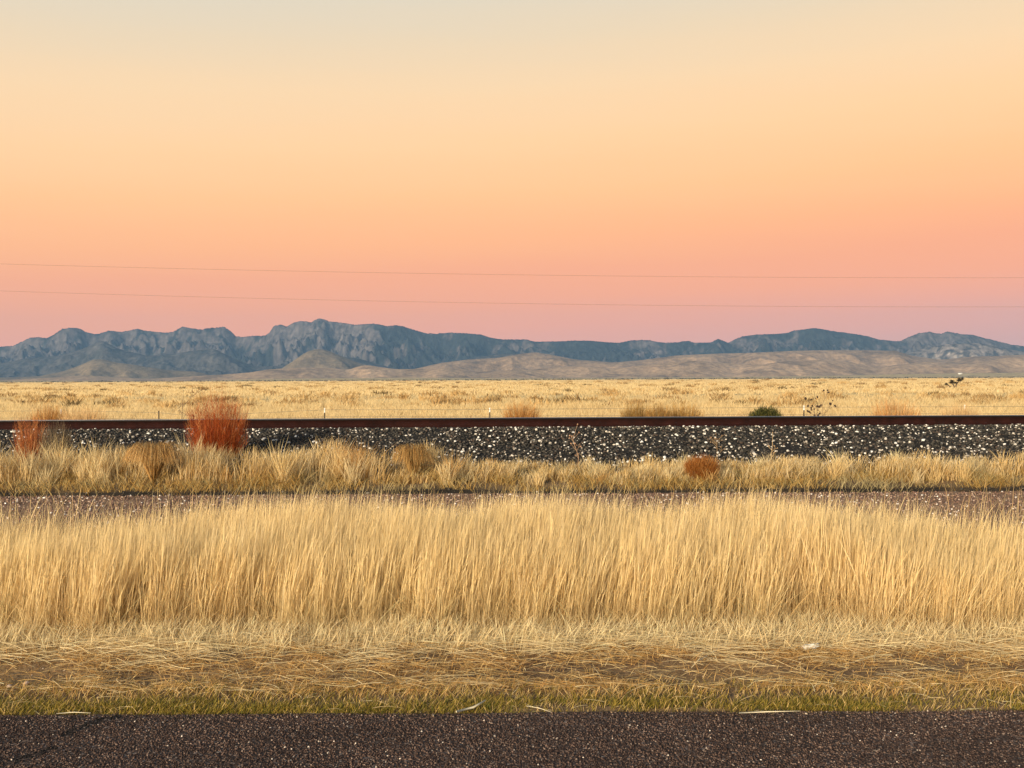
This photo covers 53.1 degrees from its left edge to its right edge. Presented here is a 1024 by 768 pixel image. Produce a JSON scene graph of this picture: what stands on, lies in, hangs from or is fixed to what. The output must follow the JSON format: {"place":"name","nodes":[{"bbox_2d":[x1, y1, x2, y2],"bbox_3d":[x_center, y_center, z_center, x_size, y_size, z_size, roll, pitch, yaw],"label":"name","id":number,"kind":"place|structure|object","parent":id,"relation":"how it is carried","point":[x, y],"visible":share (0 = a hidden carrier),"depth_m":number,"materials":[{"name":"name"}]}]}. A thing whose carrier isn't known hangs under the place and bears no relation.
{"place":"outdoors","nodes":[
{"label":"outdoors","id":0,"kind":"place"},
{"bbox_2d":[15,291,837,306],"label":"power line","id":1,"kind":"object","parent":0,"point":[459,302],"visible":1,"depth_m":44.98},
{"bbox_2d":[18,264,863,277],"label":"power line","id":2,"kind":"object","parent":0,"point":[490,274],"visible":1,"depth_m":44.97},
{"bbox_2d":[0,474,1023,643],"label":"tall grass","id":3,"kind":"structure","parent":0,"point":[518,560],"depth_m":6.67,"materials":[{"name":"beige plant"}]},
{"bbox_2d":[0,319,1023,381],"bbox_3d":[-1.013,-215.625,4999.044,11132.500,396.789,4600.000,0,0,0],"label":"hills","id":4,"kind":"structure","parent":0,"point":[320,349],"depth_m":5379.51,"materials":[{"name":"stone"}]},
{"bbox_2d":[0,710,1023,767],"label":"road","id":5,"kind":"structure","parent":0,"point":[1005,738],"depth_m":4.53,"materials":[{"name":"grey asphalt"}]},
{"bbox_2d":[456,700,485,712],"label":"straw stalk","id":6,"kind":"object","parent":5,"relation":"on","point":[468,708],"visible":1,"depth_m":4.93,"materials":[{"name":"beige plant"}]},
{"bbox_2d":[739,711,794,713],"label":"straw stalk","id":7,"kind":"object","parent":5,"relation":"on","point":[764,711],"visible":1,"depth_m":4.86,"materials":[{"name":"beige plant"}]},
{"bbox_2d":[0,602,1023,721],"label":"verge","id":8,"kind":"structure","parent":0,"point":[657,664],"depth_m":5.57,"materials":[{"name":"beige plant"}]},
{"bbox_2d":[0,672,1023,716],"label":"green verge grass","id":9,"kind":"structure","parent":8,"relation":"on","point":[808,705],"depth_m":5.06,"materials":[{"name":"green plant"}]},
{"bbox_2d":[696,643,731,662],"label":"straw stalk","id":10,"kind":"object","parent":8,"relation":"on","point":[711,652],"visible":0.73,"depth_m":5.84,"materials":[{"name":"beige plant"}]},
{"bbox_2d":[801,643,819,649],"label":"plastic litter","id":11,"kind":"object","parent":8,"relation":"on","point":[811,644],"visible":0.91,"depth_m":5.88,"materials":[{"name":"white plastic"}]},
{"bbox_2d":[0,425,1023,496],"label":"railway embankment","id":12,"kind":"structure","parent":0,"point":[482,489],"depth_m":17.02,"materials":[{"name":"soil"}]},
{"bbox_2d":[8,409,48,464],"bbox_3d":[-7.761,0.861,16.505,0.655,1.014,0.619,0,0,43],"label":"red bush","id":13,"kind":"object","parent":12,"relation":"on","point":[29,439],"visible":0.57,"depth_m":16.44,"materials":[{"name":"red plant"}]},
{"bbox_2d":[38,418,76,466],"bbox_3d":[-7.316,0.956,16.416,0.609,0.853,0.529,0,0,0],"label":"grey weed","id":14,"kind":"object","parent":12,"relation":"on","point":[54,433],"visible":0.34,"depth_m":16.37,"materials":[{"name":"grey plant"}]},
{"bbox_2d":[121,440,185,484],"bbox_3d":[-5.247,1.171,15.001,0.922,0.704,0.920,0,0,0],"label":"grass tussock","id":15,"kind":"object","parent":12,"relation":"on","point":[153,460],"depth_m":14.89,"materials":[{"name":"beige plant"}]},
{"bbox_2d":[181,382,249,459],"bbox_3d":[-4.852,0.605,16.916,1.248,1.366,0.959,0,0,12],"label":"red bush","id":16,"kind":"object","parent":12,"relation":"on","point":[222,435],"visible":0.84,"depth_m":16.80,"materials":[{"name":"red plant"}]},
{"bbox_2d":[337,444,365,474],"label":"grass tussock","id":17,"kind":"object","parent":12,"relation":"on","point":[352,457],"depth_m":15.35,"materials":[{"name":"beige plant"}]},
{"bbox_2d":[390,443,433,476],"bbox_3d":[-1.474,1.179,15.199,0.667,0.617,0.669,0,0,0],"label":"grass tussock","id":18,"kind":"object","parent":12,"relation":"on","point":[412,458],"depth_m":15.12,"materials":[{"name":"beige plant"}]},
{"bbox_2d":[0,424,1023,474],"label":"ballast","id":19,"kind":"structure","parent":12,"relation":"on","point":[840,439],"depth_m":18.18,"materials":[{"name":"gravel"}]},
{"bbox_2d":[0,434,1023,496],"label":"bank grass","id":20,"kind":"structure","parent":12,"relation":"on","point":[210,469],"depth_m":15.11,"materials":[{"name":"beige plant"}]},
{"bbox_2d":[0,415,1023,429],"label":"railway track","id":21,"kind":"structure","parent":12,"relation":"on","point":[559,421],"depth_m":19.92,"materials":[{"name":"metal"}]},
{"bbox_2d":[9,487,1023,495],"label":"fallen ballast","id":22,"kind":"structure","parent":12,"relation":"on","point":[449,489],"depth_m":14.41,"materials":[{"name":"gravel"}]},
{"bbox_2d":[569,424,581,465],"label":"dead weed","id":23,"kind":"object","parent":12,"relation":"on","point":[574,445],"visible":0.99,"depth_m":16.00,"materials":[{"name":"plant"}]},
{"bbox_2d":[681,453,721,481],"bbox_3d":[2.790,1.223,15.048,0.609,0.455,0.535,0,0,0],"label":"tumbleweed","id":24,"kind":"object","parent":12,"relation":"on","point":[691,466],"visible":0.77,"depth_m":14.96,"materials":[{"name":"orange plant"}]},
{"bbox_2d":[707,434,724,462],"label":"dead weed","id":25,"kind":"object","parent":12,"relation":"on","point":[715,443],"visible":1,"depth_m":16.01,"materials":[{"name":"plant"}]},
{"bbox_2d":[767,432,777,465],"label":"dead weed","id":26,"kind":"object","parent":12,"relation":"on","point":[771,449],"visible":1,"depth_m":15.81,"materials":[{"name":"plant"}]},
{"bbox_2d":[0,490,1023,541],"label":"gravel track","id":27,"kind":"structure","parent":0,"point":[619,500],"depth_m":13.27,"materials":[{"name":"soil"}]},
{"bbox_2d":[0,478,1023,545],"bbox_3d":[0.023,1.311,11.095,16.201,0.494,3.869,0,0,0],"label":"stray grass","id":28,"kind":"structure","parent":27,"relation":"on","point":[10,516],"depth_m":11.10,"materials":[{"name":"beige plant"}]},
{"bbox_2d":[0,377,1023,419],"bbox_3d":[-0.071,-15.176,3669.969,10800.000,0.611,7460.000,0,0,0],"label":"ground","id":29,"kind":"structure","parent":0,"point":[414,396],"depth_m":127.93,"materials":[{"name":"beige plant"}]},
{"bbox_2d":[28,401,66,419],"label":"weed clump","id":30,"kind":"object","parent":29,"relation":"on","point":[52,417],"visible":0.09,"depth_m":39.88,"materials":[{"name":"beige plant"}]},
{"bbox_2d":[57,403,109,419],"bbox_3d":[-15.054,1.374,36.017,2.028,1.515,1.164,0,0,0],"label":"weed clump","id":31,"kind":"object","parent":29,"relation":"on","point":[80,416],"visible":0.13,"depth_m":35.93,"materials":[{"name":"beige plant"}]},
{"bbox_2d":[177,386,199,418],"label":"bare twig","id":32,"kind":"object","parent":29,"relation":"on","point":[182,404],"visible":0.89,"depth_m":33.98,"materials":[{"name":"plant"}]},
{"bbox_2d":[4,376,1021,382],"bbox_3d":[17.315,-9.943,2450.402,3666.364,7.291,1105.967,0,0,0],"label":"distant brush","id":33,"kind":"object","parent":29,"relation":"on","point":[558,379],"visible":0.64,"depth_m":2162.17,"materials":[{"name":"plant"}]},
{"bbox_2d":[500,399,541,417],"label":"weed clump","id":34,"kind":"object","parent":29,"relation":"on","point":[523,411],"visible":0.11,"depth_m":41.90,"materials":[{"name":"beige plant"}]},
{"bbox_2d":[60,405,1023,419],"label":"wire fence","id":35,"kind":"object","parent":29,"relation":"on","point":[489,409],"visible":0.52,"depth_m":41.97,"materials":[{"name":"metal"}]},
{"bbox_2d":[619,400,652,416],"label":"weed clump","id":36,"kind":"object","parent":29,"relation":"on","point":[635,413],"visible":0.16,"depth_m":40.88,"materials":[{"name":"beige plant"}]},
{"bbox_2d":[645,403,672,416],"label":"weed clump","id":37,"kind":"object","parent":29,"relation":"on","point":[659,413],"visible":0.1,"depth_m":39.92,"materials":[{"name":"beige plant"}]},
{"bbox_2d":[663,400,703,416],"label":"weed clump","id":38,"kind":"object","parent":29,"relation":"on","point":[681,413],"visible":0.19,"depth_m":40.88,"materials":[{"name":"beige plant"}]},
{"bbox_2d":[747,404,783,415],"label":"green bush","id":39,"kind":"object","parent":29,"relation":"on","point":[761,411],"visible":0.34,"depth_m":41.82,"materials":[{"name":"green plant"}]},
{"bbox_2d":[804,389,836,415],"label":"dead sunflower","id":40,"kind":"object","parent":29,"relation":"on","point":[817,406],"visible":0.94,"depth_m":38.00,"materials":[{"name":"plant"}]},
{"bbox_2d":[869,397,921,415],"bbox_3d":[13.831,1.165,36.994,2.034,1.653,1.140,0,0,0],"label":"weed clump","id":41,"kind":"object","parent":29,"relation":"on","point":[904,412],"visible":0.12,"depth_m":36.93,"materials":[{"name":"beige plant"}]},
{"bbox_2d":[945,377,963,387],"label":"yucca","id":42,"kind":"object","parent":29,"relation":"on","point":[952,381],"visible":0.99,"depth_m":189.93,"materials":[{"name":"plant"}]},
{"bbox_2d":[939,402,982,414],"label":"weed clump","id":43,"kind":"object","parent":29,"relation":"on","point":[967,411],"visible":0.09,"depth_m":39.93,"materials":[{"name":"beige plant"}]},
{"bbox_2d":[0,0,1023,346],"label":"sky","id":44,"kind":"structure","parent":0,"point":[743,150],"materials":[{"name":"orange"}]}
]}

